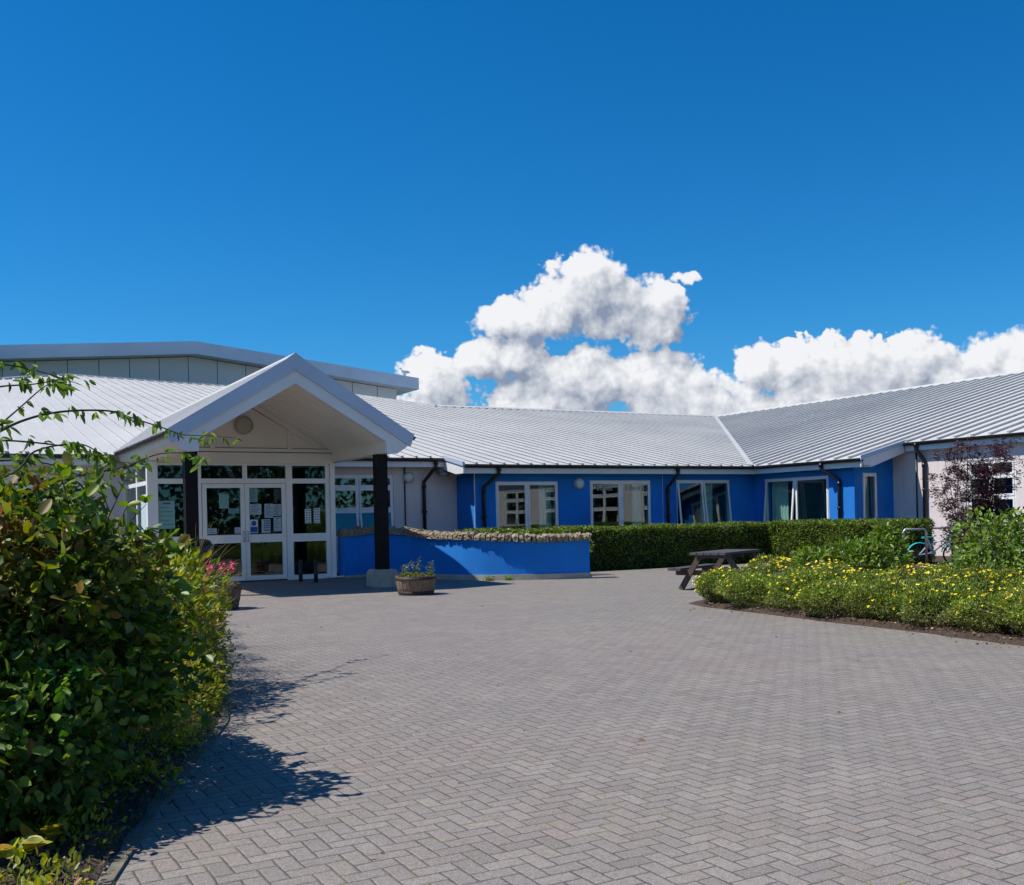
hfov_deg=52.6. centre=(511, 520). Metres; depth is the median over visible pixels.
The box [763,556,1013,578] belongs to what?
planting bed
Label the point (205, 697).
shrub
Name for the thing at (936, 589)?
cinquefoil shrub
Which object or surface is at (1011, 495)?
window
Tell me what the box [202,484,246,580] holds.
door
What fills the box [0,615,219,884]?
planting bed
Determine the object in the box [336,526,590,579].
wall
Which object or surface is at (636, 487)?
window
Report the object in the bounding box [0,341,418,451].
sports hall
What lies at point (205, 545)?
litter bin
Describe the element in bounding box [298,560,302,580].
bollard
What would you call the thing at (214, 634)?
fine leaved shrub
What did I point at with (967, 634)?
planting bed
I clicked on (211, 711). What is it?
grass tuft
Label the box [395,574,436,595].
barrel planter
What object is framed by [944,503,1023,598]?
leafy shrub
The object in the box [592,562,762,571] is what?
ground
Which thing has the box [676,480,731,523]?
window
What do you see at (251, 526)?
door
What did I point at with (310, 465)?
school building
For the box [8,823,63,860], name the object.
foxglove
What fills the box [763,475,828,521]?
window
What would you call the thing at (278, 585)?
path
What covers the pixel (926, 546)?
bicycle stand
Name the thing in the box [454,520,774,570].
clipped hedge
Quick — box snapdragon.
[203,560,236,584]
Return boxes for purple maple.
[920,436,1023,563]
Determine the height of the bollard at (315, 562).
0.560 m
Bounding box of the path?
[238,577,440,592]
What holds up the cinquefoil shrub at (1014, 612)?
on the planting bed at (967, 634)
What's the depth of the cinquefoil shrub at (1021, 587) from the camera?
12.24 m
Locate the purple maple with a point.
(986, 493)
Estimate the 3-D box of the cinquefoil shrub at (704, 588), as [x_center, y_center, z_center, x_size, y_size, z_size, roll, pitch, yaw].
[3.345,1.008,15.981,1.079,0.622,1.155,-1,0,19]
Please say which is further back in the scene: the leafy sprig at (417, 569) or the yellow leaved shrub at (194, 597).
the leafy sprig at (417, 569)
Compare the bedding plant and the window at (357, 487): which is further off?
the window at (357, 487)
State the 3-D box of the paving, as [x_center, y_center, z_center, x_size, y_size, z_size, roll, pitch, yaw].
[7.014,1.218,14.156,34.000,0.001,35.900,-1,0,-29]
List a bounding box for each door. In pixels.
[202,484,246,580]
[244,484,287,580]
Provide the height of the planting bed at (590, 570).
0.075 m
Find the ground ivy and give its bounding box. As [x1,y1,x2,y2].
[506,527,593,552]
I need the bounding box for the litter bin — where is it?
[199,539,213,575]
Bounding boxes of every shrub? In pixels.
[0,451,214,844]
[0,720,204,884]
[40,532,233,685]
[135,642,231,732]
[156,559,241,707]
[692,566,762,603]
[712,571,795,606]
[738,553,804,596]
[757,567,845,609]
[788,518,914,582]
[794,579,886,617]
[796,559,859,591]
[834,568,894,603]
[842,573,940,621]
[878,561,964,602]
[887,577,989,626]
[939,590,1021,633]
[940,561,1023,605]
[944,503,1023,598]
[977,588,1023,635]
[1007,575,1023,591]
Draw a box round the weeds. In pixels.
[483,572,592,580]
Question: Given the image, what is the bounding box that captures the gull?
[399,368,409,375]
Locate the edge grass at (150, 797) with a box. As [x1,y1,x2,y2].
[78,686,230,884]
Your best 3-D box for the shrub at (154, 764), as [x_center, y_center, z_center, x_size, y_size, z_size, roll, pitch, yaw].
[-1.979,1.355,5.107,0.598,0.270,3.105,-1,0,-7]
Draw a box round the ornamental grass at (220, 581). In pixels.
[175,525,303,634]
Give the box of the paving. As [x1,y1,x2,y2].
[95,563,1023,884]
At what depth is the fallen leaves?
5.99 m
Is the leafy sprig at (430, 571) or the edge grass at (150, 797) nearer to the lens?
the edge grass at (150, 797)
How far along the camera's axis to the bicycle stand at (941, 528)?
25.60 m
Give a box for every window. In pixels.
[12,470,81,500]
[335,475,393,542]
[495,481,558,527]
[590,480,650,525]
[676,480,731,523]
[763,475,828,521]
[863,473,877,518]
[968,459,1015,524]
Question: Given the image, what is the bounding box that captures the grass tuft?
[144,675,241,752]
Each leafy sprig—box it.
[401,562,410,575]
[410,560,420,575]
[424,562,433,575]
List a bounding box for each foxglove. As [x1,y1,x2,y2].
[0,835,52,873]
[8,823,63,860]
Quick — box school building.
[0,352,1023,587]
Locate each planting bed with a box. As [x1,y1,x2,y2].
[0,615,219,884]
[337,568,635,575]
[690,598,1023,645]
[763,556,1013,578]
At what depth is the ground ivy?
24.65 m
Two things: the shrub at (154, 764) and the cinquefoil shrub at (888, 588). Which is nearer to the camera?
the shrub at (154, 764)
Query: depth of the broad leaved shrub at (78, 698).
5.01 m
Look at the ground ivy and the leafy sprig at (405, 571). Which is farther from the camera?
the ground ivy
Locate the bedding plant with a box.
[400,572,432,576]
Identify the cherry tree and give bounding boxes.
[0,361,241,492]
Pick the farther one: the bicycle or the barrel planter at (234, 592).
the bicycle
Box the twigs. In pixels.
[1,696,226,884]
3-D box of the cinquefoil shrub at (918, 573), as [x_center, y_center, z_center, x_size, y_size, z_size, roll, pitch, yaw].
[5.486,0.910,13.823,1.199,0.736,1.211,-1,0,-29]
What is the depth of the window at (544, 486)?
30.00 m
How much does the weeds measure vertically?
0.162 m
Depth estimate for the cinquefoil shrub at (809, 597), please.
13.36 m
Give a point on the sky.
(696, 207)
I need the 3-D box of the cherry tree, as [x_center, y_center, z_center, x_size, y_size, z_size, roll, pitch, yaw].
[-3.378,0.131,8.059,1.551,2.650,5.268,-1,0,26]
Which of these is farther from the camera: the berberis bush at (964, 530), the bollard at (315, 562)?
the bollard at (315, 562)
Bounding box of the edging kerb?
[97,661,229,884]
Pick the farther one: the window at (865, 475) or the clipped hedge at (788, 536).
the window at (865, 475)
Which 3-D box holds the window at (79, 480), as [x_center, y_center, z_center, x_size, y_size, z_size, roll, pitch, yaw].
[-10.959,-0.246,24.486,1.567,1.874,0.163,-1,0,-29]
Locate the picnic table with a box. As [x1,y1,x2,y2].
[668,549,777,589]
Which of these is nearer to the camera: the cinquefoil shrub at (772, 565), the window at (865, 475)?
the cinquefoil shrub at (772, 565)
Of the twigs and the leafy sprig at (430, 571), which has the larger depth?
the leafy sprig at (430, 571)
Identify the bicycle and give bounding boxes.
[906,529,952,563]
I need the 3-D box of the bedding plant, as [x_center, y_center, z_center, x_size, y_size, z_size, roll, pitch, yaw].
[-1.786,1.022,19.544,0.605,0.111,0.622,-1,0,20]
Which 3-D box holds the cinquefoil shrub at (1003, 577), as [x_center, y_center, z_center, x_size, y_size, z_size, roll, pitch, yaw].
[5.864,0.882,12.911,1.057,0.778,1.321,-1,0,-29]
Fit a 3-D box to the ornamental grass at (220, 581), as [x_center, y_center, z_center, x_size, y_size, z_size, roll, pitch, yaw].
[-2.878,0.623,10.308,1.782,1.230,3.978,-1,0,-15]
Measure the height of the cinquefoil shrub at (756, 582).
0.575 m
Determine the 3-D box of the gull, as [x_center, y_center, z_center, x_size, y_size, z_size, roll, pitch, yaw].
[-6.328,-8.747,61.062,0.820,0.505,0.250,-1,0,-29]
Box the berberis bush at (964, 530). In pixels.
[940,510,1023,574]
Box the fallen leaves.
[0,602,1021,884]
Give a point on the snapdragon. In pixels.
(225, 572)
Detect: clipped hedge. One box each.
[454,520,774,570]
[766,517,936,564]
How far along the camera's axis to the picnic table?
19.25 m
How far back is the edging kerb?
5.05 m
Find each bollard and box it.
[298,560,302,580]
[313,560,317,582]
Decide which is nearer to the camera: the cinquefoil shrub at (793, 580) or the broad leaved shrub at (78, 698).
the broad leaved shrub at (78, 698)
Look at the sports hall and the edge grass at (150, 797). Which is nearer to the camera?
the edge grass at (150, 797)
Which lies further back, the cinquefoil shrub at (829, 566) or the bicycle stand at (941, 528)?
the bicycle stand at (941, 528)
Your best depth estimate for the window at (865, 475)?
30.42 m
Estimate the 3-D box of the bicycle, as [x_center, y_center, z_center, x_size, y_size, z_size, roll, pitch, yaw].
[10.247,0.650,25.032,1.419,0.853,0.451,-1,5,4]
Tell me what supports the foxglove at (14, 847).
on the planting bed at (136, 806)
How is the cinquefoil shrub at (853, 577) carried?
on the planting bed at (967, 634)
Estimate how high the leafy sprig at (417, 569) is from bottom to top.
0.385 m
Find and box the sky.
[0,0,1023,465]
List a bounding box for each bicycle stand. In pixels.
[902,528,927,564]
[930,527,953,560]
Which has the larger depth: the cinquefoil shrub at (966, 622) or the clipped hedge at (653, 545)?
the clipped hedge at (653, 545)
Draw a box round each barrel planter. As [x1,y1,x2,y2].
[212,582,241,610]
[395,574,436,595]

